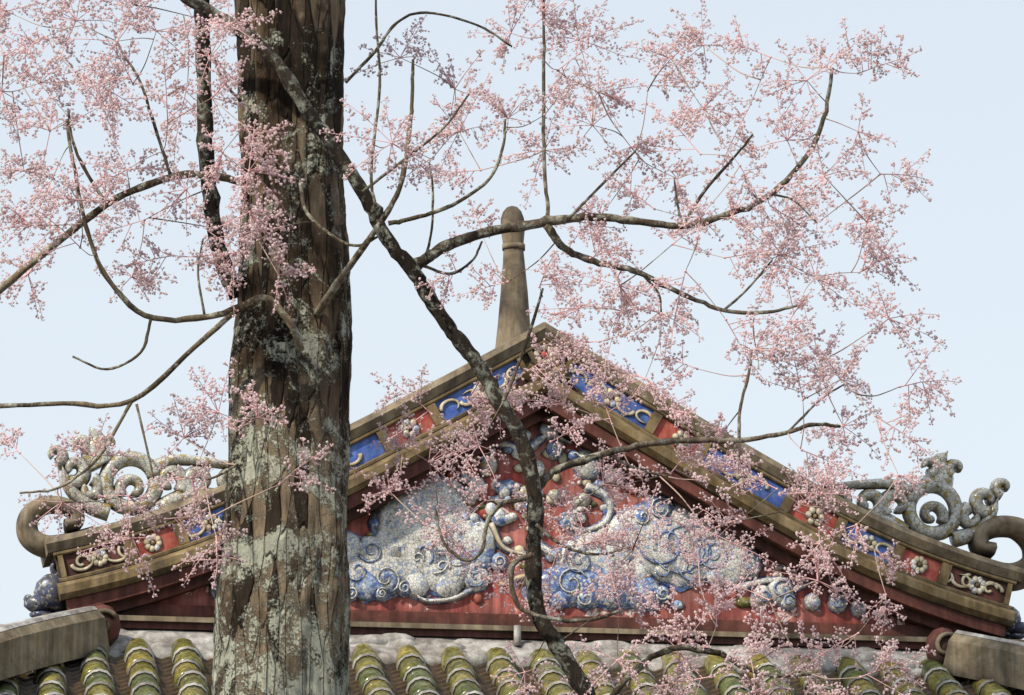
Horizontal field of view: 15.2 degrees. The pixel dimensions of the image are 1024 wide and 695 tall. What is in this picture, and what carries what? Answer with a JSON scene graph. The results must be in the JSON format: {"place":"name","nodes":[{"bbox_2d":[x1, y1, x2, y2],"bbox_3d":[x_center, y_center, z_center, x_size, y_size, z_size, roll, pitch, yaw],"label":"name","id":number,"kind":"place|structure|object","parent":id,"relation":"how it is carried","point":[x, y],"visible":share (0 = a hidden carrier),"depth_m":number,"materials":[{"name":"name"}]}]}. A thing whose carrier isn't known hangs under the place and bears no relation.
{"place":"outdoors","nodes":[
{"label":"outdoors","id":0,"kind":"place"},
{"bbox_2d":[0,0,844,694],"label":"tree","id":1,"kind":"object","parent":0,"point":[282,614],"visible":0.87,"depth_m":16.13,"materials":[{"name":"brown plant"}]},
{"bbox_2d":[0,206,1023,694],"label":"temple gable","id":2,"kind":"structure","parent":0,"point":[424,620],"depth_m":22.85,"materials":[{"name":"paint"}]},
{"bbox_2d":[0,0,1023,639],"label":"sky","id":3,"kind":"structure","parent":0,"point":[965,105],"materials":[{"name":"blue"}]},
{"bbox_3d":[-2.891,-7.417,17.494,5.988,11.505,8.746,0,-13,0],"label":"firmiana tree","id":4,"kind":"object","parent":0,"visible":0},
{"bbox_2d":[1,1,900,691],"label":"flower twigs","id":5,"kind":"object","parent":4,"relation":"attached to","point":[507,127],"visible":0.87,"depth_m":16.16,"materials":[{"name":"pink plant"}]},
{"bbox_2d":[0,0,961,694],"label":"blossoms","id":6,"kind":"object","parent":4,"relation":"on","point":[710,460],"visible":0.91,"depth_m":16.06,"materials":[{"name":"pink plant"}]},
{"bbox_2d":[0,0,959,694],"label":"flower stalks","id":7,"kind":"object","parent":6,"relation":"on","point":[568,310],"visible":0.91,"depth_m":16.07,"materials":[{"name":"pink plant"}]}
]}

